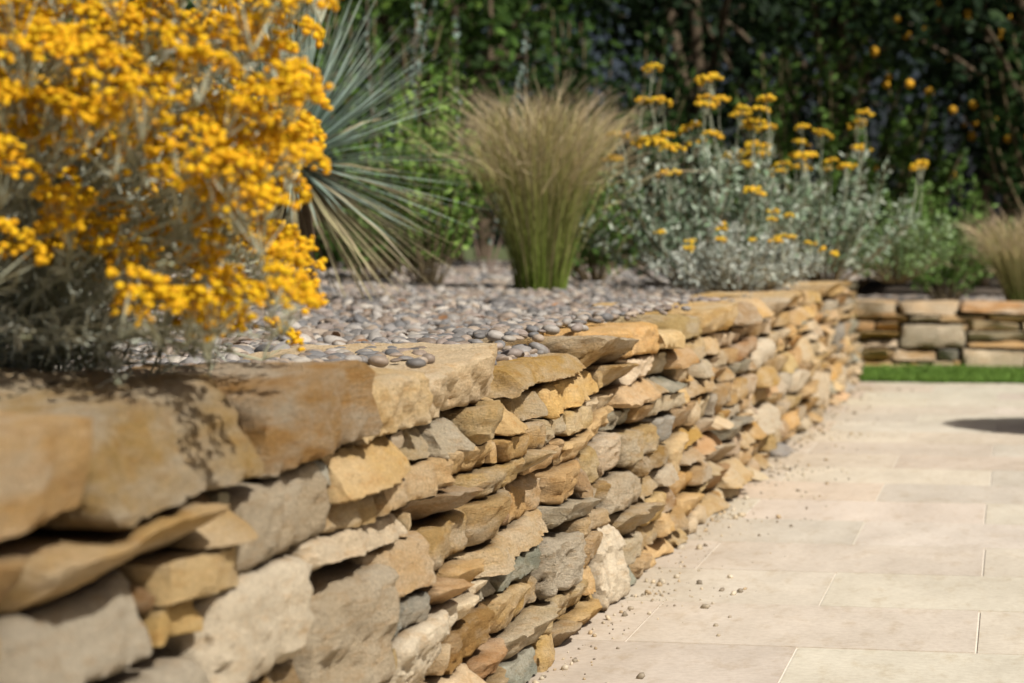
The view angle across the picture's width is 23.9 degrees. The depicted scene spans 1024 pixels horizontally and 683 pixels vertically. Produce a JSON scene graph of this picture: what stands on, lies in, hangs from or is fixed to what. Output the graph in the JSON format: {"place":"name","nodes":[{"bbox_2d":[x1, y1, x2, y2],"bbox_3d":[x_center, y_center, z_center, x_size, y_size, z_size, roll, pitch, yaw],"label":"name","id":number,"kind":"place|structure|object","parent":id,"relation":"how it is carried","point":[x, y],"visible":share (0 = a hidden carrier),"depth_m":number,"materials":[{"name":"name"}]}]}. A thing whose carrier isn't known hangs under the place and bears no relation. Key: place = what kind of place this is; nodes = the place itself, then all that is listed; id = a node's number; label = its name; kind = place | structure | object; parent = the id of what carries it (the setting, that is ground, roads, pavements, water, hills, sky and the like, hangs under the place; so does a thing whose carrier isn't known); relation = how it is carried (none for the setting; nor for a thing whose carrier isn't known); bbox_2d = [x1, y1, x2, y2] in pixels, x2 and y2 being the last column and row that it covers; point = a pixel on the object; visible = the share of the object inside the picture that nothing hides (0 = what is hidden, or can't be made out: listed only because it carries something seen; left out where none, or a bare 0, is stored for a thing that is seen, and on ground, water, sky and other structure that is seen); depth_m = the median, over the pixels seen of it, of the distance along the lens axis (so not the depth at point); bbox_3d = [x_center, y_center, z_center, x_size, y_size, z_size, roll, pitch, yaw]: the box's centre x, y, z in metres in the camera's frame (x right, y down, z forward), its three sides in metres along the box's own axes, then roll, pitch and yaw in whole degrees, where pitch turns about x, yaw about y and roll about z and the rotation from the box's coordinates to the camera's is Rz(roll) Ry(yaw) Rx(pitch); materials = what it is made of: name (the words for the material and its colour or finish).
{"place":"outdoors","nodes":[
{"label":"outdoors","id":0,"kind":"place"},
{"bbox_2d":[0,0,76,142],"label":"hedge","id":1,"kind":"object","parent":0,"point":[36,65],"visible":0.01,"depth_m":12.15,"materials":[{"name":"green plant"}]},
{"bbox_2d":[96,260,900,287],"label":"bed soil","id":2,"kind":"structure","parent":0,"point":[472,260],"depth_m":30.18,"materials":[{"name":"brown soil"}]},
{"bbox_2d":[0,252,215,386],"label":"helichrysum shoots","id":3,"kind":"object","parent":2,"relation":"on","point":[112,361],"visible":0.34,"depth_m":3.15,"materials":[{"name":"plant"}]},
{"bbox_2d":[0,0,338,374],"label":"yellow-flowered shrub","id":4,"kind":"object","parent":2,"relation":"on","point":[74,90],"visible":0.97,"depth_m":2.92,"materials":[{"name":"yellow plant"}]},
{"bbox_2d":[12,0,328,273],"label":"hedge","id":5,"kind":"object","parent":2,"relation":"on","point":[187,7],"visible":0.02,"depth_m":15.23,"materials":[{"name":"green plant"}]},
{"bbox_2d":[133,0,494,301],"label":"spiky plant","id":6,"kind":"object","parent":2,"relation":"on","point":[304,216],"visible":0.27,"depth_m":9.51,"materials":[{"name":"green plant"}]},
{"bbox_2d":[52,311,607,371],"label":"pebbles","id":7,"kind":"object","parent":2,"relation":"on","point":[314,331],"visible":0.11,"depth_m":6.57,"materials":[{"name":"grey gravel"}]},
{"bbox_2d":[216,299,557,343],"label":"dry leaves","id":8,"kind":"object","parent":7,"relation":"on","point":[406,334],"visible":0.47,"depth_m":6.96,"materials":[{"name":"brown plant"}]},
{"bbox_2d":[313,109,434,279],"bbox_3d":[-0.809,-0.862,14.395,0.896,1.034,0.808,-1,3,-24],"label":"green shrub","id":9,"kind":"object","parent":2,"relation":"on","point":[373,265],"visible":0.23,"depth_m":14.34,"materials":[{"name":"green plant"}]},
{"bbox_2d":[88,280,793,321],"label":"pebbles","id":10,"kind":"object","parent":2,"relation":"on","point":[453,301],"visible":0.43,"depth_m":9.93,"materials":[{"name":"grey gravel"}]},
{"bbox_2d":[345,63,501,284],"bbox_3d":[-0.483,-0.894,13.207,0.818,1.210,0.816,1,3,32],"label":"green shrub","id":11,"kind":"object","parent":10,"relation":"on","point":[450,228],"visible":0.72,"depth_m":13.13,"materials":[{"name":"green plant"}]},
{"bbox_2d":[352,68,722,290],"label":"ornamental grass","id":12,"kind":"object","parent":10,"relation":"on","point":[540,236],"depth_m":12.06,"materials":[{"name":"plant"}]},
{"bbox_2d":[571,62,821,288],"bbox_3d":[0.971,-0.863,12.577,1.247,1.212,1.421,0,2,12],"label":"phlomis","id":13,"kind":"object","parent":10,"relation":"on","point":[747,208],"visible":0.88,"depth_m":12.41,"materials":[{"name":"green plant"}]},
{"bbox_2d":[639,208,838,293],"bbox_3d":[1.092,-0.419,11.597,0.947,0.447,0.841,0,2,12],"label":"santolina mound","id":14,"kind":"object","parent":10,"relation":"on","point":[760,276],"visible":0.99,"depth_m":11.51,"materials":[{"name":"grey plant"}]},
{"bbox_2d":[77,260,900,284],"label":"pebbles","id":15,"kind":"object","parent":2,"relation":"on","point":[471,271],"visible":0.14,"depth_m":15.77,"materials":[{"name":"grey gravel"}]},
{"bbox_2d":[364,0,435,274],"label":"eucalyptus stems","id":16,"kind":"object","parent":15,"relation":"on","point":[417,40],"visible":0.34,"depth_m":15.39,"materials":[{"name":"green plant"}]},
{"bbox_2d":[453,16,529,270],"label":"eucalyptus stems","id":17,"kind":"object","parent":15,"relation":"on","point":[456,34],"visible":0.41,"depth_m":16.93,"materials":[{"name":"green plant"}]},
{"bbox_2d":[727,109,928,281],"bbox_3d":[1.897,-0.872,14.600,1.224,1.077,1.149,0,2,12],"label":"phlomis","id":18,"kind":"object","parent":15,"relation":"on","point":[843,239],"visible":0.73,"depth_m":14.49,"materials":[{"name":"green plant"}]},
{"bbox_2d":[554,159,650,281],"bbox_3d":[0.406,-0.703,13.980,0.702,0.757,0.767,1,3,30],"label":"green shrub","id":19,"kind":"object","parent":2,"relation":"on","point":[589,255],"visible":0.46,"depth_m":13.95,"materials":[{"name":"green plant"}]},
{"bbox_2d":[104,0,1018,246],"label":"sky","id":20,"kind":"structure","parent":0,"point":[616,64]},
{"bbox_2d":[199,247,1016,269],"bbox_3d":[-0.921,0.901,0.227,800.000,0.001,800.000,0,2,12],"label":"ground","id":21,"kind":"structure","parent":0,"point":[468,255],"depth_m":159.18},
{"bbox_2d":[525,0,902,255],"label":"tree","id":22,"kind":"object","parent":21,"relation":"on","point":[699,35],"visible":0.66,"depth_m":23.68,"materials":[{"name":"green plant"}]},
{"bbox_2d":[881,39,980,155],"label":"fruits","id":23,"kind":"object","parent":21,"relation":"on","point":[896,74],"visible":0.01,"depth_m":40.93,"materials":[{"name":"green plant"}]},
{"bbox_2d":[853,299,1023,368],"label":"dry stone wall","id":24,"kind":"structure","parent":21,"relation":"on","point":[870,312],"depth_m":16.67,"materials":[{"name":"beige stone"}]},
{"bbox_2d":[526,382,1023,682],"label":"paving slabs","id":25,"kind":"structure","parent":0,"point":[912,592],"depth_m":6.49,"materials":[{"name":"beige stone"}]},
{"bbox_2d":[0,280,868,682],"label":"dry stone wall","id":26,"kind":"structure","parent":25,"relation":"on","point":[462,514],"depth_m":3.79,"materials":[{"name":"beige stone"}]},
{"bbox_2d":[236,296,720,368],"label":"pebbles","id":27,"kind":"object","parent":26,"relation":"on","point":[514,329],"visible":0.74,"depth_m":5.58,"materials":[{"name":"grey gravel"}]},
{"bbox_2d":[532,384,912,682],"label":"stone chips","id":28,"kind":"object","parent":25,"relation":"on","point":[641,675],"visible":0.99,"depth_m":7.36,"materials":[{"name":"beige gravel"}]},
{"bbox_2d":[625,383,999,682],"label":"paving grout","id":29,"kind":"object","parent":25,"relation":"on","point":[977,634],"depth_m":6.58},
{"bbox_2d":[857,270,1003,308],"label":"bed soil","id":30,"kind":"structure","parent":0,"point":[872,286],"depth_m":23.52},
{"bbox_2d":[66,4,238,79],"bbox_3d":[-2.944,-3.620,18.530,5.045,6.642,5.082,0,2,12],"label":"tree","id":31,"kind":"object","parent":30,"relation":"on","point":[187,34],"depth_m":18.97,"materials":[{"name":"green plant"}]},
{"bbox_2d":[258,0,514,268],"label":"hedge","id":32,"kind":"object","parent":30,"relation":"on","point":[439,19],"visible":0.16,"depth_m":18.40,"materials":[{"name":"green plant"}]},
{"bbox_2d":[243,0,644,260],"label":"tree","id":33,"kind":"object","parent":30,"relation":"on","point":[485,56],"visible":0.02,"depth_m":28.35,"materials":[{"name":"green plant"}]},
{"bbox_2d":[254,0,682,262],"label":"tree","id":34,"kind":"object","parent":30,"relation":"on","point":[513,15],"visible":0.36,"depth_m":22.52,"materials":[{"name":"green plant"}]},
{"bbox_2d":[276,0,668,257],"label":"tree","id":35,"kind":"object","parent":30,"relation":"on","point":[483,246],"visible":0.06,"depth_m":34.69,"materials":[{"name":"green plant"}]},
{"bbox_2d":[464,0,737,267],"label":"hedge","id":36,"kind":"object","parent":30,"relation":"on","point":[675,119],"visible":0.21,"depth_m":20.44,"materials":[{"name":"green plant"}]},
{"bbox_2d":[582,0,996,227],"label":"tree","id":37,"kind":"object","parent":30,"relation":"on","point":[808,97],"visible":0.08,"depth_m":35.61,"materials":[{"name":"green plant"}]},
{"bbox_2d":[687,35,968,290],"bbox_3d":[2.692,-1.523,20.777,2.433,2.281,2.179,0,2,12],"label":"shrub","id":38,"kind":"object","parent":30,"relation":"on","point":[783,143],"visible":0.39,"depth_m":20.67,"materials":[{"name":"green plant"}]},
{"bbox_2d":[707,0,969,261],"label":"tree","id":39,"kind":"object","parent":30,"relation":"on","point":[838,19],"visible":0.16,"depth_m":28.66,"materials":[{"name":"green plant"}]},
{"bbox_2d":[767,1,1018,275],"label":"tree","id":40,"kind":"object","parent":30,"relation":"on","point":[1006,210],"visible":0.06,"depth_m":32.27,"materials":[{"name":"green plant"}]},
{"bbox_2d":[828,195,959,282],"bbox_3d":[2.375,-0.643,15.214,0.878,0.551,0.929,0,2,12],"label":"shrub","id":41,"kind":"object","parent":30,"relation":"on","point":[914,255],"visible":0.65,"depth_m":15.08,"materials":[{"name":"green plant"}]},
{"bbox_2d":[811,0,1023,248],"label":"tree","id":42,"kind":"object","parent":30,"relation":"on","point":[991,25],"visible":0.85,"depth_m":20.44,"materials":[{"name":"green plant"}]},
{"bbox_2d":[835,0,1019,287],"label":"tree","id":43,"kind":"object","parent":30,"relation":"on","point":[988,196],"visible":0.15,"depth_m":24.49,"materials":[{"name":"green plant"}]},
{"bbox_2d":[856,294,1004,309],"bbox_3d":[4.279,-0.288,17.960,5.051,0.076,2.973,0,2,12],"label":"coping","id":44,"kind":"object","parent":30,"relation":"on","point":[902,298],"visible":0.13,"depth_m":18.74,"materials":[{"name":"beige stone"}]},
{"bbox_2d":[757,198,865,274],"bbox_3d":[2.112,-0.676,17.872,0.915,0.806,0.955,-1,3,-31],"label":"shrub bed","id":45,"kind":"object","parent":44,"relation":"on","point":[835,212],"depth_m":17.77,"materials":[{"name":"green plant"}]},
{"bbox_2d":[928,206,1023,301],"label":"grass","id":46,"kind":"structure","parent":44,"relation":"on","point":[1011,282],"depth_m":17.07,"materials":[{"name":"beige plant"}]},
{"bbox_2d":[879,172,1014,300],"bbox_3d":[3.235,-0.771,17.999,1.010,0.985,1.248,0,2,12],"label":"shrub bed","id":47,"kind":"object","parent":30,"relation":"on","point":[954,275],"visible":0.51,"depth_m":17.87,"materials":[{"name":"green plant"}]},
{"bbox_2d":[974,32,1023,234],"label":"tree","id":48,"kind":"object","parent":30,"relation":"on","point":[1015,151],"visible":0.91,"depth_m":19.80,"materials":[{"name":"green plant"}]},
{"label":"lawn base","id":49,"kind":"object","parent":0,"visible":0},
{"bbox_2d":[859,362,1023,383],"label":"lawn grass","id":50,"kind":"structure","parent":49,"relation":"on","point":[935,373],"depth_m":15.67,"materials":[{"name":"green plant"}]}
]}

